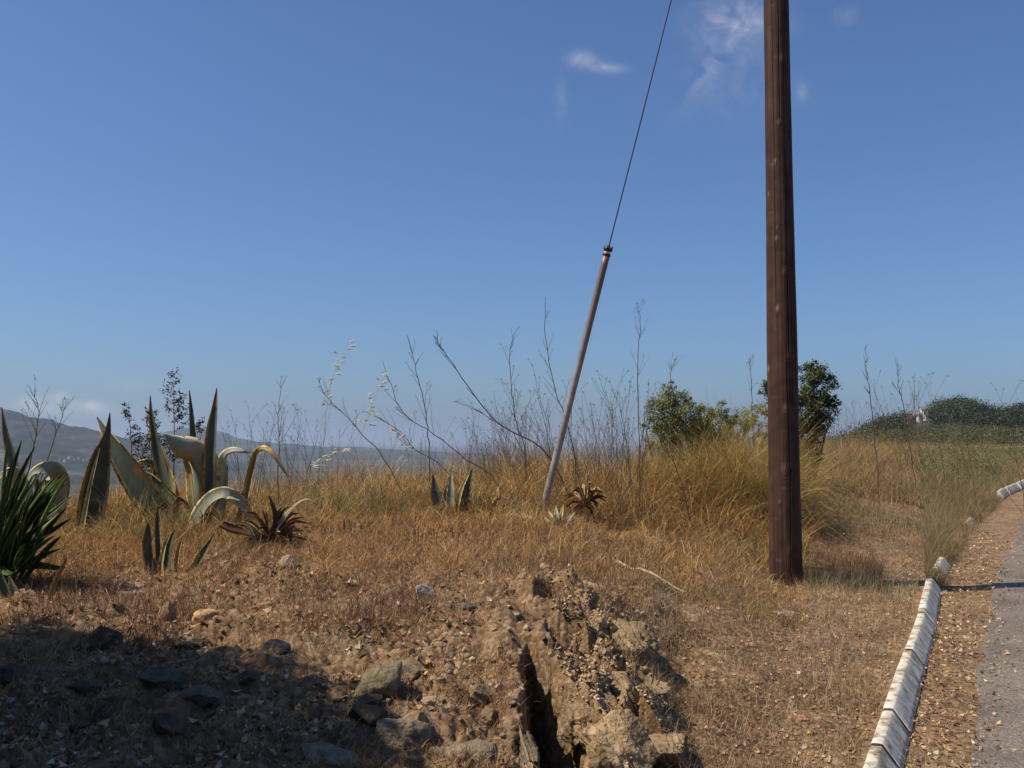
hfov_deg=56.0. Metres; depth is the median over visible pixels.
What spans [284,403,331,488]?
dry stalk
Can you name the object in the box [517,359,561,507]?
dry stalk
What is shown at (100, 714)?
rock
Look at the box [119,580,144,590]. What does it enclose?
rock
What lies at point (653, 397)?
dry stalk
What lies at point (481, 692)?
rock
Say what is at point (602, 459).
dry stalk
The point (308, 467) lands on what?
dry stalk
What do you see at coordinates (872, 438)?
dry stalk
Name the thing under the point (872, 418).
dry stalk
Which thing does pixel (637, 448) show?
dry stalk
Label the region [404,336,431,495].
dry stalk
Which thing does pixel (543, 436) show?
dry stalk
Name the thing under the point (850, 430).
dry stalk
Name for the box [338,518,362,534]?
agave
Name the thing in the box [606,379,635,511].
dry stalk
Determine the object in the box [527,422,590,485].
dry stalk
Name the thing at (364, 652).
rock
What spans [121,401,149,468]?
sapling
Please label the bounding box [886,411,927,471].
dry stalk
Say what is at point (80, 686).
rock
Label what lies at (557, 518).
agave
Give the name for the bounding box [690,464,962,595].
green tufts
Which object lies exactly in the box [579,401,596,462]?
dry stalk
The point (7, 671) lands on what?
rock
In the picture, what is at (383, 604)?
rock
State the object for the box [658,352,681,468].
dry stalk
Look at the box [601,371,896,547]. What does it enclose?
tall grass
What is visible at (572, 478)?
dry stalk
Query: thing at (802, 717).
rock
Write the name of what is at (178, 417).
sapling
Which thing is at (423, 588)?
rock
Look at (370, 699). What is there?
rock
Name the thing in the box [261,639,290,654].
rock
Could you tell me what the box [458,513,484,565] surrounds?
dry stalk
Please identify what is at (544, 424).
dry stalk
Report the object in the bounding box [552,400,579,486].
dry stalk
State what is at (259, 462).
dry stalk
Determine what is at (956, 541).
kerb weeds
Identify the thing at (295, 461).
dry stalk
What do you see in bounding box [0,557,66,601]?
agave
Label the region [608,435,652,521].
dry stalk
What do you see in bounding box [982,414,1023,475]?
dry stalk
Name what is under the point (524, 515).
rock
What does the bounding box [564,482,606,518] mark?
agave
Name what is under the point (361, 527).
agave
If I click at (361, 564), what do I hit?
dry stalk
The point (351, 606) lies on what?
dry stalk
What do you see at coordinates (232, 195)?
sky
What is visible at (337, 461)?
dry stalk
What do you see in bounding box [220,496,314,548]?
agave
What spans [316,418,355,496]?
dry stalk
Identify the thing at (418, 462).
dry stalk
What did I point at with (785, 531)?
utility pole
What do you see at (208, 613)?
rock
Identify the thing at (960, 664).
gutter straw
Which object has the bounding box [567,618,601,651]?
crag
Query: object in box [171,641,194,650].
rock
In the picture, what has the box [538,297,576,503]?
dry stalk
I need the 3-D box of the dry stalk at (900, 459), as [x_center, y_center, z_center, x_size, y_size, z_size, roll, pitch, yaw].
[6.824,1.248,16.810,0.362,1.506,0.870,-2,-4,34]
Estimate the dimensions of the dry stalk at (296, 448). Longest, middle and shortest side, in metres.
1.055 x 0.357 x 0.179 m
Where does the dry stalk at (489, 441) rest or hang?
on the ground at (550, 697)
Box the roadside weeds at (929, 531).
[897,458,1018,561]
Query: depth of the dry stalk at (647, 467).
11.02 m
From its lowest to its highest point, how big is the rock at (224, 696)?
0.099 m
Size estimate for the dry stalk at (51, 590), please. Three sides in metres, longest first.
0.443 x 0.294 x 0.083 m
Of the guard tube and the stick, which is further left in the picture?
the guard tube
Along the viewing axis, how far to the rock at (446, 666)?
4.56 m
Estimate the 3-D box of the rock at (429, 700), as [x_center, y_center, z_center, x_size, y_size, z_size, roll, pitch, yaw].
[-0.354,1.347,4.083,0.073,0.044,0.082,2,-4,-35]
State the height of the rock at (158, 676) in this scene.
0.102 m
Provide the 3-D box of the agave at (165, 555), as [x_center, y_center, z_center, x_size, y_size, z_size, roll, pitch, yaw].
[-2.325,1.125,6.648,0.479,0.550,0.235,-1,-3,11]
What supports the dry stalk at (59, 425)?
on the ground at (550, 697)
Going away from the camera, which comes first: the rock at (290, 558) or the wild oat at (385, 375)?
the rock at (290, 558)
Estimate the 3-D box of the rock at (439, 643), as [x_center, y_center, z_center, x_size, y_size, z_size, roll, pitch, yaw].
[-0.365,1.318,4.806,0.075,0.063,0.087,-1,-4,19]
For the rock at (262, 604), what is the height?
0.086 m
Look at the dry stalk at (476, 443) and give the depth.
10.78 m
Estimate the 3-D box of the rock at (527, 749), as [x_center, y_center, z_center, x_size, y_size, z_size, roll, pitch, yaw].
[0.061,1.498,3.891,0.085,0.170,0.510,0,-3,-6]
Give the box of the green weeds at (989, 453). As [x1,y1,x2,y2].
[912,440,1023,483]
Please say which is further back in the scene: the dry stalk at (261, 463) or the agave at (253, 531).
the dry stalk at (261, 463)
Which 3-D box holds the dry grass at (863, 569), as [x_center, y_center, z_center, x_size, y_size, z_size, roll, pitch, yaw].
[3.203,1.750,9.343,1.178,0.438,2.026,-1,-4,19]
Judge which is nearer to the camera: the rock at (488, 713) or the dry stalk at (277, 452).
the rock at (488, 713)
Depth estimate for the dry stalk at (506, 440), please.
12.29 m
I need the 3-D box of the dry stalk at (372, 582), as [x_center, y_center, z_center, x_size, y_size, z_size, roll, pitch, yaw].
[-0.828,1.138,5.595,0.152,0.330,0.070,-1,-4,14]
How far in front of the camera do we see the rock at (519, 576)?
6.10 m
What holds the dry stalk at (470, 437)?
on the ground at (550, 697)
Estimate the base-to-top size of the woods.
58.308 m
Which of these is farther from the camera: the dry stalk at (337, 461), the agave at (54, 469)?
the dry stalk at (337, 461)
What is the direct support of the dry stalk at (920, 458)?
on the ground at (550, 697)
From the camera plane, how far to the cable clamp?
9.40 m
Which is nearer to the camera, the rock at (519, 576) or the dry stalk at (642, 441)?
the rock at (519, 576)
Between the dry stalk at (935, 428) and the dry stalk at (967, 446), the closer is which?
the dry stalk at (935, 428)
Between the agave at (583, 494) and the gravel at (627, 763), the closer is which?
the gravel at (627, 763)
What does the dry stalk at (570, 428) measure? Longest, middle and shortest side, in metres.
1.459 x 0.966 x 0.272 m
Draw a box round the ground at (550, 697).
[0,415,1023,767]
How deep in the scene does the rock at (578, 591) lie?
5.89 m
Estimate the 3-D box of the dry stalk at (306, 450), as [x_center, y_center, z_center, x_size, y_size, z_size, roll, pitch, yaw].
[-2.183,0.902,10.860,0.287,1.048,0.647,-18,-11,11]
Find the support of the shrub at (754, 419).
on the ground at (550, 697)
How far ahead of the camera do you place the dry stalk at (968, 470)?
15.32 m
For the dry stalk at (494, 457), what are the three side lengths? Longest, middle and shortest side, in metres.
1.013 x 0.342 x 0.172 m
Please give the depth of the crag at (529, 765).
3.68 m
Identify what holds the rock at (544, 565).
on the ground at (550, 697)
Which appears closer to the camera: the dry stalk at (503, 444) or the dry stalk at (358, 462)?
the dry stalk at (358, 462)
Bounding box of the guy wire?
[608,0,671,245]
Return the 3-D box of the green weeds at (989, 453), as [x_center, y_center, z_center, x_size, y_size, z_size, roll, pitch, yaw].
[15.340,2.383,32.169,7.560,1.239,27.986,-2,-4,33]
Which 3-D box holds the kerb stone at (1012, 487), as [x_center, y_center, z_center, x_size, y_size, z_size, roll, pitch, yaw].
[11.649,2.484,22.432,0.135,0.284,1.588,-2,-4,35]
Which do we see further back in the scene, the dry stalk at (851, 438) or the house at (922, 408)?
the house at (922, 408)
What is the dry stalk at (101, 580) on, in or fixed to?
on the ground at (550, 697)
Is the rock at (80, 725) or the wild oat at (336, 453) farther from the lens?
the wild oat at (336, 453)
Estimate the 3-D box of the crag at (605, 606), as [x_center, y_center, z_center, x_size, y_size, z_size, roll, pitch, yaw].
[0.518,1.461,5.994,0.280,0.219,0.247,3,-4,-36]
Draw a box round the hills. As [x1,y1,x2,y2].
[126,425,507,459]
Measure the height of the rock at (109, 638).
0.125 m
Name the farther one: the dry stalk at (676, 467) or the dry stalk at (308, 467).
the dry stalk at (676, 467)
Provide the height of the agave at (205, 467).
1.441 m
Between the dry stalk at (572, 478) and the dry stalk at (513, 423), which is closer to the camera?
the dry stalk at (572, 478)
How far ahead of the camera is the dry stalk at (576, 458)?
9.50 m
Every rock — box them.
[0,664,26,684]
[12,588,35,601]
[45,708,69,722]
[66,678,108,692]
[67,722,92,733]
[85,633,117,651]
[88,626,123,643]
[94,709,112,719]
[118,588,173,595]
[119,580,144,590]
[134,632,146,641]
[138,666,187,690]
[151,710,184,735]
[156,601,176,621]
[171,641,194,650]
[179,684,221,707]
[192,609,219,622]
[192,637,203,648]
[212,615,222,622]
[214,693,228,703]
[234,670,264,683]
[249,601,270,610]
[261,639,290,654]
[277,554,302,569]
[300,741,360,767]
[348,702,388,726]
[351,694,383,705]
[352,660,402,700]
[360,649,371,657]
[370,599,386,606]
[376,718,435,752]
[387,745,405,752]
[389,586,404,593]
[402,661,426,682]
[403,710,427,722]
[416,585,434,599]
[420,696,436,705]
[429,739,497,764]
[433,641,446,648]
[443,663,454,671]
[457,602,477,609]
[469,684,496,706]
[478,706,496,724]
[507,512,538,524]
[517,572,527,578]
[540,563,554,569]
[556,700,590,754]
[574,589,584,594]
[579,708,664,767]
[595,617,606,629]
[608,671,639,716]
[611,618,659,668]
[636,675,671,712]
[649,730,687,767]
[745,643,754,647]
[771,610,799,616]
[788,713,808,721]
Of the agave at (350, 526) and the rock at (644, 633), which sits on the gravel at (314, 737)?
the rock at (644, 633)
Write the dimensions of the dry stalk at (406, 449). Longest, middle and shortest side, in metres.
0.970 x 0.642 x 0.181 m
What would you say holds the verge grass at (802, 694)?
on the ground at (550, 697)
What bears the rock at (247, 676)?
on the ground at (550, 697)
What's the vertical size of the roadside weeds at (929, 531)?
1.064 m
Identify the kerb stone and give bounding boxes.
[863,743,899,767]
[871,708,909,767]
[883,649,925,733]
[905,612,935,668]
[918,577,941,625]
[933,557,950,575]
[997,488,1008,498]
[1004,483,1019,493]
[1016,480,1023,488]
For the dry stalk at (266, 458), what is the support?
on the ground at (550, 697)
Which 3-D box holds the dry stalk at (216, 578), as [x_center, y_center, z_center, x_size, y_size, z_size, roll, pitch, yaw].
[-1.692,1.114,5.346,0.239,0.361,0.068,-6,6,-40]
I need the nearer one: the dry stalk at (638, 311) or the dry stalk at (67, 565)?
the dry stalk at (67, 565)
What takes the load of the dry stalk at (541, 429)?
on the ground at (550, 697)
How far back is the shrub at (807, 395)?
15.41 m
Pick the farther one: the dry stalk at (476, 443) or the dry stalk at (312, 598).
the dry stalk at (476, 443)
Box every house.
[912,412,922,422]
[918,406,932,420]
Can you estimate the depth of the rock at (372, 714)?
3.84 m
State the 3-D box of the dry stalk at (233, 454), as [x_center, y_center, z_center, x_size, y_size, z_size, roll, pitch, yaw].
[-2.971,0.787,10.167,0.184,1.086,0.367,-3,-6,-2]
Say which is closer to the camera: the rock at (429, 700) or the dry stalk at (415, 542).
the rock at (429, 700)
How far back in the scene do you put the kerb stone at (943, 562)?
10.28 m
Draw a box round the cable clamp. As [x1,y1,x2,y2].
[603,245,612,251]
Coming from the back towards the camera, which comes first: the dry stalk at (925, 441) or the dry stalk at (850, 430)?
the dry stalk at (850, 430)
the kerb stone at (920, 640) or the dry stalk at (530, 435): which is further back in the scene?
the dry stalk at (530, 435)
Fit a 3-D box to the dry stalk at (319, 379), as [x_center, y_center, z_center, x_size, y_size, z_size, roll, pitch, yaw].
[-1.524,0.570,9.787,0.984,1.320,0.209,0,-3,0]
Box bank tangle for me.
[28,490,476,592]
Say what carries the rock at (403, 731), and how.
on the ground at (550, 697)
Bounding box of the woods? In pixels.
[834,394,1023,438]
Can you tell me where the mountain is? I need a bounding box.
[0,407,277,488]
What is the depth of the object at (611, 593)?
6.25 m
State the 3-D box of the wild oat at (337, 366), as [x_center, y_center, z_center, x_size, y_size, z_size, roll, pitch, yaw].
[-1.611,0.425,8.891,0.349,1.685,0.070,0,-3,-3]
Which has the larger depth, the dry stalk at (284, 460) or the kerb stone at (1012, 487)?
the kerb stone at (1012, 487)
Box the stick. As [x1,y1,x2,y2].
[616,560,685,592]
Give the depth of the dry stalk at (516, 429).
11.96 m
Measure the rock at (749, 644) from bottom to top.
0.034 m
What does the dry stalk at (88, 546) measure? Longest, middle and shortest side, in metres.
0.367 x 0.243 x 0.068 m
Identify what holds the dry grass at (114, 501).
on the ground at (550, 697)
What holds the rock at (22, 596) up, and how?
on the ground at (550, 697)
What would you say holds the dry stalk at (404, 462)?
on the ground at (550, 697)
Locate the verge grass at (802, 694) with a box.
[477,485,951,767]
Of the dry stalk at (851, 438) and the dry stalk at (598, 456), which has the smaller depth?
the dry stalk at (598, 456)
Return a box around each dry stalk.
[6,550,62,633]
[20,375,50,475]
[40,396,73,481]
[59,536,81,600]
[68,522,94,569]
[96,557,108,593]
[160,517,185,572]
[190,551,222,605]
[203,401,267,489]
[222,424,244,477]
[225,406,240,487]
[229,412,269,492]
[230,424,274,505]
[239,422,271,492]
[245,408,282,494]
[249,431,289,505]
[258,412,294,498]
[259,409,291,494]
[266,404,315,489]
[270,376,300,507]
[276,425,321,502]
[281,413,303,495]
[283,413,329,490]
[283,426,298,491]
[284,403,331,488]
[288,437,302,493]
[288,548,309,627]
[296,419,338,497]
[302,566,321,634]
[315,423,358,496]
[316,377,408,502]
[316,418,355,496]
[321,563,370,636]
[323,428,347,490]
[336,535,366,589]
[345,434,364,489]
[355,555,379,599]
[362,407,457,486]
[380,413,419,499]
[382,361,507,499]
[385,507,425,576]
[393,432,439,498]
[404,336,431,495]
[413,437,422,482]
[419,421,463,482]
[433,330,567,492]
[454,398,537,488]
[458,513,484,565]
[459,419,503,469]
[461,402,480,470]
[461,414,495,479]
[463,406,501,476]
[467,573,503,635]
[468,379,521,485]
[469,417,510,476]
[471,406,511,476]
[478,388,542,495]
[480,391,512,486]
[480,417,519,483]
[480,437,507,488]
[482,402,538,456]
[483,415,503,488]
[483,423,516,461]
[488,399,553,489]
[495,378,528,491]
[496,393,567,480]
[498,390,567,476]
[500,327,527,488]
[511,437,546,501]
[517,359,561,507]
[522,382,587,475]
[524,412,550,466]
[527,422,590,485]
[537,420,592,513]
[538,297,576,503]
[545,441,575,503]
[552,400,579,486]
[561,431,593,488]
[566,385,644,507]
[566,425,618,484]
[567,389,635,477]
[569,369,630,494]
[569,418,633,518]
[571,423,640,518]
[572,431,605,488]
[573,396,622,481]
[576,410,604,485]
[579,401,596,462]
[585,398,610,504]
[592,379,622,494]
[593,435,620,513]
[597,382,655,523]
[598,420,623,508]
[602,376,638,514]
[602,385,644,505]
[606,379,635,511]
[607,378,657,504]
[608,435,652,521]
[618,405,660,477]
[629,422,662,501]
[630,300,646,513]
[630,430,649,521]
[657,423,693,529]
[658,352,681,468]
[747,353,754,452]
[827,403,853,454]
[830,395,882,475]
[831,409,852,477]
[832,370,899,471]
[832,402,874,466]
[840,401,883,468]
[862,344,878,491]
[868,383,925,470]
[878,376,958,491]
[883,373,930,481]
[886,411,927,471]
[888,372,941,499]
[889,413,916,494]
[891,362,915,487]
[896,438,911,499]
[899,377,923,471]
[910,425,955,507]
[934,429,971,480]
[940,404,966,493]
[944,380,1023,511]
[948,408,983,523]
[949,421,976,469]
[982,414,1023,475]
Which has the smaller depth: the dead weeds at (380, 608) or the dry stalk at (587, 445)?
the dead weeds at (380, 608)
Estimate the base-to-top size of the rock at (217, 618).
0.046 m
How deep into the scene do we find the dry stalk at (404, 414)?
9.69 m
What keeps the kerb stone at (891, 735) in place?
on the ground at (550, 697)
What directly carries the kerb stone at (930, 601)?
on the ground at (550, 697)
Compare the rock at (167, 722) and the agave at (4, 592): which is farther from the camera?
the agave at (4, 592)
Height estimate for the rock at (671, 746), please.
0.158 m
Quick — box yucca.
[0,440,71,583]
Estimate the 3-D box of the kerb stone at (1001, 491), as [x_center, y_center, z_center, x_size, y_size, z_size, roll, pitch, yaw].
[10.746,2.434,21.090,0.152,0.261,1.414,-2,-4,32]
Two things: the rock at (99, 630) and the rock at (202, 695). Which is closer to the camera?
the rock at (202, 695)
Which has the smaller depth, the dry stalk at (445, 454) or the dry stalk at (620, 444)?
the dry stalk at (445, 454)
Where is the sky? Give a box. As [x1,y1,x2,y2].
[0,0,1023,443]
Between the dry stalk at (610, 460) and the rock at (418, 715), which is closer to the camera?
the rock at (418, 715)
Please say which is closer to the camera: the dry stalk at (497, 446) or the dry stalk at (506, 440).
the dry stalk at (497, 446)
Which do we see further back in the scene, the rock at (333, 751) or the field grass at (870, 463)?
the field grass at (870, 463)
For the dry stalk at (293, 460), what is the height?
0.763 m
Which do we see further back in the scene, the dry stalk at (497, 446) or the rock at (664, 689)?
the dry stalk at (497, 446)
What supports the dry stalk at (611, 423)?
on the ground at (550, 697)
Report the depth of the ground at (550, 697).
5.00 m
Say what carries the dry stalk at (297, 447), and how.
on the ground at (550, 697)
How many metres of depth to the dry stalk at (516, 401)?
10.10 m
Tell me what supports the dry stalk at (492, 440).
on the ground at (550, 697)
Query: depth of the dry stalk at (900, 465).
15.65 m
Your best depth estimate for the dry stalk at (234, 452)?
10.67 m
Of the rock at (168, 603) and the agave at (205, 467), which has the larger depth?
the agave at (205, 467)
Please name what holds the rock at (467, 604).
on the ground at (550, 697)
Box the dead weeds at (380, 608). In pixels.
[0,504,671,767]
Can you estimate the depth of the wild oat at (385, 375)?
8.89 m
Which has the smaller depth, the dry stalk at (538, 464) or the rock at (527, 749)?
the rock at (527, 749)
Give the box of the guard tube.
[541,251,610,508]
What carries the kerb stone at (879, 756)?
on the ground at (550, 697)
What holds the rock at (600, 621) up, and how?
on the crag at (591, 622)
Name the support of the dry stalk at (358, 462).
on the ground at (550, 697)
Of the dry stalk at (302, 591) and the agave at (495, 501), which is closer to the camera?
the dry stalk at (302, 591)
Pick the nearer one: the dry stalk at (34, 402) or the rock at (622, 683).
the rock at (622, 683)
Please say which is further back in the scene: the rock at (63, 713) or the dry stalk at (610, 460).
the dry stalk at (610, 460)
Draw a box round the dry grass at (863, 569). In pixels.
[791,542,898,589]
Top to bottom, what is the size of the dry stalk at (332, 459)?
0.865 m
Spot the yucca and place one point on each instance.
(20, 547)
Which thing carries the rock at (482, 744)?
on the ground at (550, 697)
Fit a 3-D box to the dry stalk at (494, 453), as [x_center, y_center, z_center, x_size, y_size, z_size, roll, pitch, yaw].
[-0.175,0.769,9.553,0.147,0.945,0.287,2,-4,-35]
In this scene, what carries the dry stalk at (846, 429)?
on the ground at (550, 697)
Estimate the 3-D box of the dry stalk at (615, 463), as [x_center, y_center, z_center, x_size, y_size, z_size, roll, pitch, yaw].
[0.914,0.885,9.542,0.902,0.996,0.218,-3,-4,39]
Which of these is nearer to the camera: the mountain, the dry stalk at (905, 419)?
the dry stalk at (905, 419)
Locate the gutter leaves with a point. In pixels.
(948, 747)
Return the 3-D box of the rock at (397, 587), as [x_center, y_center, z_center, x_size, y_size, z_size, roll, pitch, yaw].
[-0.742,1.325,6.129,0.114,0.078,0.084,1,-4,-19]
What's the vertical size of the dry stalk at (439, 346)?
1.885 m
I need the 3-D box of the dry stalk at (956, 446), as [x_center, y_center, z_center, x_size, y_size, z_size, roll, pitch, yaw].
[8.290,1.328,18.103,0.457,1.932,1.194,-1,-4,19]
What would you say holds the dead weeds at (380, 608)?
on the ground at (550, 697)
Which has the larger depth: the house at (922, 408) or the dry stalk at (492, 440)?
the house at (922, 408)
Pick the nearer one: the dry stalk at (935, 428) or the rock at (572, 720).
the rock at (572, 720)
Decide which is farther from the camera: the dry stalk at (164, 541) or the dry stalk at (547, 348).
the dry stalk at (547, 348)
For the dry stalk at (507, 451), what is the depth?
10.87 m
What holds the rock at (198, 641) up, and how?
on the ground at (550, 697)
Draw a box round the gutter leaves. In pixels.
[900,531,1023,767]
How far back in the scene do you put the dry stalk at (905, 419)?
17.98 m
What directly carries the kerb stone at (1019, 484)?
on the ground at (550, 697)
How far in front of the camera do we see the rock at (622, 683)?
4.43 m
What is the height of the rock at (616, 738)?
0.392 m
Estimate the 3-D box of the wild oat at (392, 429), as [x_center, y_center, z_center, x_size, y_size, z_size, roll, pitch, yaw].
[-1.043,0.804,8.958,0.228,0.836,0.056,-1,-3,8]
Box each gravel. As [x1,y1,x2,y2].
[0,551,681,767]
[546,564,671,767]
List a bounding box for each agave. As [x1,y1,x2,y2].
[0,407,69,524]
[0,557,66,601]
[75,413,110,535]
[97,388,287,530]
[142,506,214,575]
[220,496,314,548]
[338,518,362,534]
[340,520,373,529]
[405,527,423,541]
[430,468,472,516]
[479,496,500,521]
[541,504,575,528]
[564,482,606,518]
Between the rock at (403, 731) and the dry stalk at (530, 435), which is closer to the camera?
the rock at (403, 731)
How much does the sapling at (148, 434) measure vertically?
1.083 m
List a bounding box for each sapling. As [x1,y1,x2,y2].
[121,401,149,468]
[139,407,167,473]
[141,367,188,475]
[195,417,205,438]
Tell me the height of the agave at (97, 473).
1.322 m
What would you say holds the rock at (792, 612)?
on the ground at (550, 697)
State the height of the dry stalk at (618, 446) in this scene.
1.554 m
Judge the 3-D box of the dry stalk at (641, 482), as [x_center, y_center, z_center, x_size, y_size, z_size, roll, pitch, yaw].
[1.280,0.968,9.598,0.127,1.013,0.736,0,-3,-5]
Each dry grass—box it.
[29,397,869,620]
[791,542,898,589]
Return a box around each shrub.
[640,380,739,479]
[642,400,767,459]
[757,358,842,486]
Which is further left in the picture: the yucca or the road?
the yucca
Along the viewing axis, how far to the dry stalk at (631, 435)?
10.75 m
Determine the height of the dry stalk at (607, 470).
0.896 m
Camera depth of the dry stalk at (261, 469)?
9.34 m
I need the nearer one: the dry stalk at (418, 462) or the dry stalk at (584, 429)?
the dry stalk at (418, 462)
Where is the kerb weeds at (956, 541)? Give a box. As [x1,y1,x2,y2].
[917,481,1020,586]
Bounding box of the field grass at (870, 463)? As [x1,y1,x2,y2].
[760,430,1023,549]
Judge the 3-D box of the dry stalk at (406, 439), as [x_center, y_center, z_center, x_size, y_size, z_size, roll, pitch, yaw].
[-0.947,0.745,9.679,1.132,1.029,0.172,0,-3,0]
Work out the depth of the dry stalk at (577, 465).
10.59 m
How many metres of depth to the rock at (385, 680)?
4.13 m
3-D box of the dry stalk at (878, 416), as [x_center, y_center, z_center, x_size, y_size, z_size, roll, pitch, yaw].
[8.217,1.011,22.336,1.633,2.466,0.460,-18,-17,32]
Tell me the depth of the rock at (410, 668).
4.45 m
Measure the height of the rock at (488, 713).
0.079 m
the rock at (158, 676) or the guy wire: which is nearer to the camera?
the rock at (158, 676)
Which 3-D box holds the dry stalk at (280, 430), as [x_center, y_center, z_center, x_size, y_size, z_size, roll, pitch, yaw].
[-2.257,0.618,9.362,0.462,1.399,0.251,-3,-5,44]
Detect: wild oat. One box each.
[308,446,350,507]
[319,340,356,503]
[349,373,388,513]
[389,427,410,506]
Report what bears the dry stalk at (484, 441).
on the ground at (550, 697)
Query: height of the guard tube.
2.673 m
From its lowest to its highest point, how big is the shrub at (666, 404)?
1.635 m
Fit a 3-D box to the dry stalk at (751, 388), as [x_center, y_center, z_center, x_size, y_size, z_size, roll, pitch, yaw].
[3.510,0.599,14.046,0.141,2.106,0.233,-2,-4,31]
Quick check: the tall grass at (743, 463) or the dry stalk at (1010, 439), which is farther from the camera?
the dry stalk at (1010, 439)
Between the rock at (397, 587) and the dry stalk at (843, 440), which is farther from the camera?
the dry stalk at (843, 440)
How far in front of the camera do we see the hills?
9413.95 m
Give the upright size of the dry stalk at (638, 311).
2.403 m
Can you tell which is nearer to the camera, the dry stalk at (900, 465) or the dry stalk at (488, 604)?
the dry stalk at (488, 604)
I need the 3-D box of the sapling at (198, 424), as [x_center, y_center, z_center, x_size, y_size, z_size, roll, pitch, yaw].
[-3.104,0.799,9.553,0.288,0.964,0.178,0,-3,0]
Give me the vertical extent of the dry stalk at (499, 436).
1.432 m
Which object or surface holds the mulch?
on the ground at (550, 697)
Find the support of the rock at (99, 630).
on the ground at (550, 697)
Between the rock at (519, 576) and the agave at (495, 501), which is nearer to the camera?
the rock at (519, 576)
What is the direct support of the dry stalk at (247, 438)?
on the ground at (550, 697)
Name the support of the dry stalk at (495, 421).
on the ground at (550, 697)
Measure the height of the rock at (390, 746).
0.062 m
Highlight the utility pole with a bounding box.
[764,0,802,585]
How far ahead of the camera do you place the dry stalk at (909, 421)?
21.03 m
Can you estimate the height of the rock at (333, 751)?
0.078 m
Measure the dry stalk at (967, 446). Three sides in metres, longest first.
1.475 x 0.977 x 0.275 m
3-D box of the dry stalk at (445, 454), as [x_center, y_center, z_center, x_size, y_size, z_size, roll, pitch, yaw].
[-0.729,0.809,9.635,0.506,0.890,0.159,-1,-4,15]
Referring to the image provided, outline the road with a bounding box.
[970,516,1023,767]
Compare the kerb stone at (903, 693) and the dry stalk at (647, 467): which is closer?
the kerb stone at (903, 693)
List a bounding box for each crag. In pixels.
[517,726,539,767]
[522,762,532,767]
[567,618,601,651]
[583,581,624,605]
[594,602,610,612]
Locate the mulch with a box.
[702,513,767,564]
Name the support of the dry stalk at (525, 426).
on the ground at (550, 697)
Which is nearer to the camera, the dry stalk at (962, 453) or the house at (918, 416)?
the dry stalk at (962, 453)
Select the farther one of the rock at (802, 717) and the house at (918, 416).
the house at (918, 416)
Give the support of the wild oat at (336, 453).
on the ground at (550, 697)
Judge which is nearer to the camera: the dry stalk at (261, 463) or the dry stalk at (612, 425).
the dry stalk at (261, 463)
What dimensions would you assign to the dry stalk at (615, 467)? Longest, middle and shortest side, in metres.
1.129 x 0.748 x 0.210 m
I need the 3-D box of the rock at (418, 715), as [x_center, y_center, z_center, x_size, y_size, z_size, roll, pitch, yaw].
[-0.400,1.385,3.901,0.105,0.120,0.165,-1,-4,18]
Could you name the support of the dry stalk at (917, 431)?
on the ground at (550, 697)
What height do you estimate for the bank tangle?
0.792 m
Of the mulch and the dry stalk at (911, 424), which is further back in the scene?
the dry stalk at (911, 424)
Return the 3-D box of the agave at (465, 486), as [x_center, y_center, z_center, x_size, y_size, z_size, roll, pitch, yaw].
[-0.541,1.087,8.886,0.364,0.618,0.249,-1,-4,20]
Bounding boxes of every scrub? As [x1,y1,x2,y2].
[816,420,1023,446]
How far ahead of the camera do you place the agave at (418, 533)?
7.94 m
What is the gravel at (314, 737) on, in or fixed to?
on the ground at (550, 697)
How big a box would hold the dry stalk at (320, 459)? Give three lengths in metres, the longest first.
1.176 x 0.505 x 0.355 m
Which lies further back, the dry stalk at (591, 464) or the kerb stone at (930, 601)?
the dry stalk at (591, 464)
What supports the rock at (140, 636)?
on the ground at (550, 697)
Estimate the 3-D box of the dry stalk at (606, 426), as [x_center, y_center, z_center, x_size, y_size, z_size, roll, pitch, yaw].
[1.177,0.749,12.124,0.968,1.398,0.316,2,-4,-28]
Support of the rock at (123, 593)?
on the ground at (550, 697)
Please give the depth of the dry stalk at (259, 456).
9.33 m
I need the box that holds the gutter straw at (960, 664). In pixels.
[902,519,1023,767]

